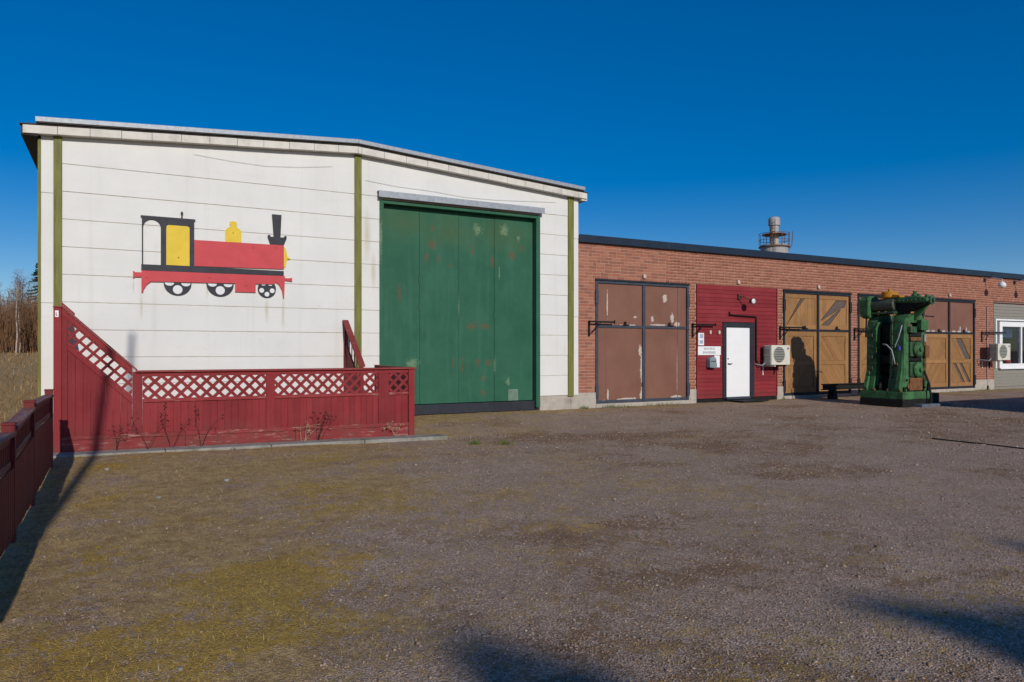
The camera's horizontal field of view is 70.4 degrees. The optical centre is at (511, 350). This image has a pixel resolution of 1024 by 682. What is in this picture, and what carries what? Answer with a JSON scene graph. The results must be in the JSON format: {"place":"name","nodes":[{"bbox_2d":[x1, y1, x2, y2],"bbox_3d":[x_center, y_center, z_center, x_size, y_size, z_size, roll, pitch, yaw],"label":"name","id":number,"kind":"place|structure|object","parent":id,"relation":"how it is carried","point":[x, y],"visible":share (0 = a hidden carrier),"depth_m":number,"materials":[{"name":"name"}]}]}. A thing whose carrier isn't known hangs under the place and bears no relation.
{"place":"outdoors","nodes":[
{"label":"outdoors","id":0,"kind":"place"},
{"bbox_2d":[0,351,37,454],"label":"field grass","id":1,"kind":"structure","parent":0,"point":[16,363],"depth_m":31.46,"materials":[{"name":"plant"}]},
{"bbox_2d":[0,353,1023,681],"bbox_3d":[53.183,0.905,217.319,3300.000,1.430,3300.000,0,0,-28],"label":"ground","id":2,"kind":"structure","parent":0,"point":[378,491],"depth_m":5.49,"materials":[{"name":"grey gravel"}]},
{"bbox_2d":[2,289,14,314],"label":"bare tree","id":3,"kind":"object","parent":2,"relation":"on","point":[7,298],"visible":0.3,"depth_m":79.15,"materials":[{"name":"grey plant"}]},
{"bbox_2d":[0,280,33,352],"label":"birch","id":4,"kind":"object","parent":2,"relation":"on","point":[16,323],"visible":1,"depth_m":66.05,"materials":[{"name":"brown plant"}]},
{"bbox_2d":[5,270,28,303],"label":"bare tree","id":5,"kind":"object","parent":2,"relation":"on","point":[17,286],"visible":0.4,"depth_m":85.85,"materials":[{"name":"plant"}]},
{"bbox_2d":[0,285,37,352],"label":"brushwood","id":6,"kind":"object","parent":2,"relation":"on","point":[28,340],"visible":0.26,"depth_m":71.00,"materials":[{"name":"brown plant"}]},
{"bbox_2d":[6,284,32,352],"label":"birch","id":7,"kind":"object","parent":2,"relation":"on","point":[18,314],"visible":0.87,"depth_m":66.82,"materials":[{"name":"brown plant"}]},
{"bbox_2d":[10,267,28,310],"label":"bare tree","id":8,"kind":"object","parent":2,"relation":"on","point":[18,280],"visible":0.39,"depth_m":85.55,"materials":[{"name":"plant"}]},
{"bbox_2d":[13,277,31,312],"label":"bare tree","id":9,"kind":"object","parent":2,"relation":"on","point":[22,290],"visible":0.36,"depth_m":78.73,"materials":[{"name":"grey plant"}]},
{"bbox_2d":[13,281,33,310],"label":"bare tree","id":10,"kind":"object","parent":2,"relation":"on","point":[20,293],"visible":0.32,"depth_m":78.78,"materials":[{"name":"grey plant"}]},
{"bbox_2d":[0,389,53,556],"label":"yard fence","id":11,"kind":"object","parent":2,"relation":"on","point":[23,473],"visible":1,"depth_m":6.45,"materials":[{"name":"red wood"}]},
{"bbox_2d":[25,273,37,351],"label":"bare tree","id":12,"kind":"object","parent":2,"relation":"on","point":[33,292],"visible":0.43,"depth_m":76.36,"materials":[{"name":"plant"}]},
{"bbox_2d":[26,263,37,304],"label":"spruce","id":13,"kind":"object","parent":2,"relation":"on","point":[35,272],"visible":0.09,"depth_m":81.73,"materials":[{"name":"green plant"}]},
{"bbox_2d":[53,303,416,452],"bbox_3d":[-5.029,0.428,13.425,5.642,2.285,3.426,0,0,-28],"label":"terrace screen","id":14,"kind":"object","parent":2,"relation":"on","point":[86,406],"visible":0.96,"depth_m":11.62,"materials":[{"name":"red wood"}]},
{"bbox_2d":[53,434,447,457],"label":"concrete kerb","id":15,"kind":"structure","parent":2,"relation":"on","point":[276,444],"depth_m":11.72,"materials":[{"name":"grey concrete"}]},
{"bbox_2d":[109,425,126,448],"bbox_3d":[-5.879,1.319,10.818,0.191,0.425,0.243,0,0,-3],"label":"dry weed","id":16,"kind":"object","parent":15,"relation":"on","point":[119,436],"visible":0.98,"depth_m":10.87,"materials":[{"name":"brown plant"}]},
{"bbox_2d":[127,414,167,448],"bbox_3d":[-5.531,1.226,11.028,0.578,0.611,0.144,0,0,-35],"label":"dry weed","id":17,"kind":"object","parent":15,"relation":"on","point":[156,432],"visible":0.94,"depth_m":11.08,"materials":[{"name":"brown plant"}]},
{"bbox_2d":[159,402,198,446],"bbox_3d":[-5.175,1.165,11.280,0.569,0.733,0.117,0,0,-26],"label":"dry weed","id":18,"kind":"object","parent":15,"relation":"on","point":[180,424],"visible":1,"depth_m":11.28,"materials":[{"name":"brown plant"}]},
{"bbox_2d":[194,409,223,445],"bbox_3d":[-4.820,1.223,11.504,0.462,0.617,0.150,0,0,-40],"label":"dry weed","id":19,"kind":"object","parent":15,"relation":"on","point":[209,428],"visible":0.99,"depth_m":11.51,"materials":[{"name":"brown plant"}]},
{"bbox_2d":[297,422,319,440],"bbox_3d":[-3.441,1.353,12.201,0.415,0.358,0.156,0,0,-16],"label":"dry weed","id":20,"kind":"object","parent":15,"relation":"on","point":[308,430],"visible":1,"depth_m":12.21,"materials":[{"name":"plant"}]},
{"bbox_2d":[313,412,336,438],"bbox_3d":[-3.196,1.278,12.334,0.457,0.509,0.186,0,0,-28],"label":"dry weed","id":21,"kind":"object","parent":15,"relation":"on","point":[323,422],"visible":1,"depth_m":12.36,"materials":[{"name":"brown plant"}]},
{"bbox_2d":[384,421,403,435],"bbox_3d":[-2.100,1.391,12.926,0.366,0.282,0.153,0,0,-28],"label":"dry weed","id":22,"kind":"object","parent":15,"relation":"on","point":[393,427],"visible":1,"depth_m":12.92,"materials":[{"name":"plant"}]},
{"bbox_2d":[19,116,587,425],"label":"white hall","id":23,"kind":"structure","parent":2,"relation":"on","point":[464,304],"depth_m":15.89,"materials":[{"name":"concrete"}]},
{"bbox_2d":[133,212,291,297],"bbox_3d":[-6.055,-1.996,14.859,3.030,1.787,0.024,0,0,-28],"label":"locomotive sign","id":24,"kind":"object","parent":23,"relation":"attached to","point":[184,251],"visible":1,"depth_m":14.85,"materials":[{"name":"paint"}]},
{"bbox_2d":[166,225,189,265],"bbox_3d":[-6.688,-2.099,14.525,0.422,0.797,0.010,0,0,-28],"label":"cab window","id":25,"kind":"structure","parent":24,"relation":"in","point":[177,237],"depth_m":14.52,"materials":[{"name":"yellow paint"}]},
{"bbox_2d":[284,247,289,266],"bbox_3d":[-4.819,-1.992,15.532,0.131,0.465,0.014,0,0,-28],"label":"smokebox door","id":26,"kind":"structure","parent":24,"relation":"in","point":[285,253],"depth_m":15.51,"materials":[{"name":"yellow paint"}]},
{"bbox_2d":[195,154,330,166],"bbox_3d":[-5.204,-3.980,15.330,2.801,0.167,0.012,0,0,-28],"label":"wall cable","id":27,"kind":"object","parent":23,"relation":"attached to","point":[263,165],"depth_m":15.30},
{"bbox_2d":[366,180,541,201],"bbox_3d":[-1.089,-3.772,17.550,5.050,0.143,0.013,0,0,-28],"label":"wall cable","id":28,"kind":"object","parent":23,"relation":"attached to","point":[456,195],"depth_m":17.41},
{"bbox_2d":[343,320,364,392],"bbox_3d":[-3.397,0.386,15.552,0.130,2.128,1.280,0,0,-28],"label":"stair side panel","id":29,"kind":"object","parent":2,"relation":"on","point":[349,362],"visible":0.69,"depth_m":15.70,"materials":[{"name":"red wood"}]},
{"bbox_2d":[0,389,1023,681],"bbox_3d":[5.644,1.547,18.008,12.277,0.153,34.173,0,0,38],"label":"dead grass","id":30,"kind":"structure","parent":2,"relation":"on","point":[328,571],"depth_m":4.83,"materials":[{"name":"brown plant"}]},
{"bbox_2d":[468,388,1016,444],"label":"grass tufts","id":31,"kind":"object","parent":2,"relation":"on","point":[505,442],"visible":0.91,"depth_m":19.36,"materials":[{"name":"plant"}]},
{"bbox_2d":[730,399,768,401],"bbox_3d":[7.067,1.492,21.596,1.050,0.035,0.540,0,0,-28],"label":"door mat","id":32,"kind":"object","parent":2,"relation":"on","point":[750,400],"depth_m":21.38,"materials":[{"name":"rubber"}]},
{"bbox_2d":[571,234,1023,408],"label":"brick building","id":33,"kind":"structure","parent":2,"relation":"on","point":[642,350],"depth_m":22.17,"materials":[{"name":"brick"}]},
{"bbox_2d":[588,320,614,335],"bbox_3d":[2.408,-0.595,19.418,0.780,0.430,0.152,0,0,-28],"label":"door stay","id":34,"kind":"object","parent":33,"relation":"attached to","point":[589,321],"depth_m":19.30,"materials":[{"name":"black metal"}]},
{"bbox_2d":[595,278,689,407],"bbox_3d":[3.622,-0.088,20.298,3.302,3.676,0.312,0,0,-28],"label":"brown double door","id":35,"kind":"structure","parent":33,"relation":"in","point":[641,358],"depth_m":20.18,"materials":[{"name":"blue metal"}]},
{"bbox_2d":[698,333,703,344],"bbox_3d":[5.519,-0.330,21.171,0.220,0.360,0.014,0,0,-28],"label":"notice","id":36,"kind":"object","parent":33,"relation":"attached to","point":[700,338],"visible":1,"depth_m":21.16,"materials":[{"name":"white paint"}]},
{"bbox_2d":[692,323,715,337],"bbox_3d":[5.603,-0.585,21.142,0.800,0.430,0.152,0,0,-28],"label":"door stay","id":37,"kind":"object","parent":33,"relation":"attached to","point":[693,324],"depth_m":21.02,"materials":[{"name":"black metal"}]},
{"bbox_2d":[698,346,720,354],"bbox_3d":[5.805,0.007,21.325,0.890,0.255,0.014,0,0,-28],"label":"name board","id":38,"kind":"object","parent":33,"relation":"attached to","point":[709,350],"visible":1,"depth_m":21.32,"materials":[{"name":"white paint"}]},
{"bbox_2d":[706,357,716,367],"bbox_3d":[5.875,0.351,21.279,0.310,0.336,0.167,0,0,-28],"label":"mail box","id":39,"kind":"object","parent":33,"relation":"attached to","point":[711,362],"visible":1,"depth_m":21.20,"materials":[{"name":"grey plastic"}]},
{"bbox_2d":[714,355,719,366],"bbox_3d":[6.068,0.323,21.469,0.210,0.355,0.010,0,0,-28],"label":"notice","id":40,"kind":"object","parent":33,"relation":"attached to","point":[717,357],"visible":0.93,"depth_m":21.49,"materials":[{"name":"white paper"}]},
{"bbox_2d":[722,322,753,398],"bbox_3d":[6.834,0.313,21.898,1.281,2.295,0.146,0,0,-28],"label":"white door","id":41,"kind":"structure","parent":33,"relation":"in","point":[738,340],"depth_m":21.88,"materials":[{"name":"metal"}]},
{"bbox_2d":[729,312,758,363],"bbox_3d":[7.026,-0.365,21.954,1.220,1.594,0.054,0,0,-28],"label":"pipe run","id":42,"kind":"object","parent":33,"relation":"attached to","point":[756,329],"visible":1,"depth_m":22.17,"materials":[{"name":"black metal"}]},
{"bbox_2d":[737,294,755,304],"bbox_3d":[7.047,-1.531,21.779,0.509,0.338,0.208,0,0,40],"label":"flood lamp","id":43,"kind":"object","parent":33,"relation":"attached to","point":[752,301],"visible":1,"depth_m":21.68,"materials":[{"name":"metal"}]},
{"bbox_2d":[755,345,789,374],"bbox_3d":[8.005,0.300,22.270,1.020,0.920,0.495,0,0,-28],"label":"air unit","id":44,"kind":"object","parent":33,"relation":"attached to","point":[776,355],"visible":1,"depth_m":22.10,"materials":[{"name":"white metal"}]},
{"bbox_2d":[758,216,792,252],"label":"boiler chimney","id":45,"kind":"object","parent":33,"relation":"on","point":[774,235],"visible":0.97,"depth_m":50.43,"materials":[{"name":"metal"}]},
{"bbox_2d":[780,326,802,339],"bbox_3d":[8.819,-0.555,22.878,0.910,0.430,0.152,0,0,-28],"label":"door stay","id":46,"kind":"object","parent":33,"relation":"attached to","point":[787,330],"depth_m":22.73,"materials":[{"name":"black metal"}]},
{"bbox_2d":[783,289,851,398],"bbox_3d":[9.905,-0.088,23.688,3.261,3.676,0.312,0,0,-28],"label":"pine double door","id":47,"kind":"structure","parent":33,"relation":"in","point":[820,352],"depth_m":23.57,"materials":[{"name":"wood"}]},
{"bbox_2d":[854,328,864,339],"bbox_3d":[11.930,-0.555,24.556,0.860,0.430,0.152,0,0,-28],"label":"door stay","id":48,"kind":"object","parent":33,"relation":"attached to","point":[862,329],"depth_m":24.41,"materials":[{"name":"black metal"}]},
{"bbox_2d":[857,293,913,395],"bbox_3d":[13.086,-0.088,25.405,3.300,3.676,0.312,0,0,-28],"label":"hidden double door","id":49,"kind":"structure","parent":33,"relation":"in","point":[862,340],"depth_m":24.66,"materials":[{"name":"wood"}]},
{"bbox_2d":[922,298,975,391],"bbox_3d":[16.232,-0.088,27.102,3.330,3.676,0.312,0,0,-28],"label":"weathered double door","id":50,"kind":"structure","parent":33,"relation":"in","point":[950,336],"depth_m":27.10,"materials":[{"name":"wood"}]},
{"bbox_2d":[987,307,988,388],"bbox_3d":[18.461,-0.070,28.162,0.080,3.240,0.056,0,0,-28],"label":"drain pipe","id":51,"kind":"object","parent":33,"relation":"attached to","point":[987,349],"visible":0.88,"depth_m":28.14,"materials":[{"name":"black metal"}]},
{"bbox_2d":[977,344,1009,367],"bbox_3d":[18.472,0.215,27.804,1.062,0.950,0.695,0,0,-28],"label":"air unit","id":52,"kind":"object","parent":33,"relation":"attached to","point":[999,352],"visible":1,"depth_m":27.55,"materials":[{"name":"white metal"}]},
{"bbox_2d":[982,331,1005,341],"bbox_3d":[18.764,-0.535,28.244,1.410,0.430,0.152,0,0,-28],"label":"door stay","id":53,"kind":"object","parent":33,"relation":"attached to","point":[989,333],"depth_m":27.99,"materials":[{"name":"black metal"}]},
{"bbox_2d":[984,277,1005,287],"bbox_3d":[18.557,-2.599,27.827,0.290,0.438,0.736,0,0,-28],"label":"wall lamp","id":54,"kind":"object","parent":33,"relation":"attached to","point":[1001,284],"visible":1,"depth_m":27.59,"materials":[{"name":"metal"}]},
{"bbox_2d":[995,319,1023,368],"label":"window","id":55,"kind":"structure","parent":33,"relation":"in","point":[1014,336],"depth_m":29.07,"materials":[{"name":"white paint"}]},
{"bbox_2d":[821,382,881,398],"bbox_3d":[11.160,1.300,23.435,3.300,0.500,0.210,0,0,-28],"label":"steel trestle","id":56,"kind":"object","parent":2,"relation":"on","point":[832,389],"visible":0.52,"depth_m":22.93,"materials":[{"name":"black metal"}]},
{"bbox_2d":[860,289,948,407],"bbox_3d":[11.071,-0.072,20.242,1.790,3.306,1.926,0,0,-28],"label":"mill stand","id":57,"kind":"object","parent":2,"relation":"on","point":[897,350],"visible":0.99,"depth_m":19.94,"materials":[{"name":"green metal"}]},
{"bbox_2d":[932,438,1023,448],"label":"ground cable","id":58,"kind":"object","parent":2,"relation":"on","point":[977,443],"visible":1,"depth_m":11.95,"materials":[{"name":"rubber"}]},
{"bbox_2d":[0,0,1023,305],"label":"sky","id":59,"kind":"structure","parent":0,"point":[873,130],"materials":[{"name":"blue"}]}
]}

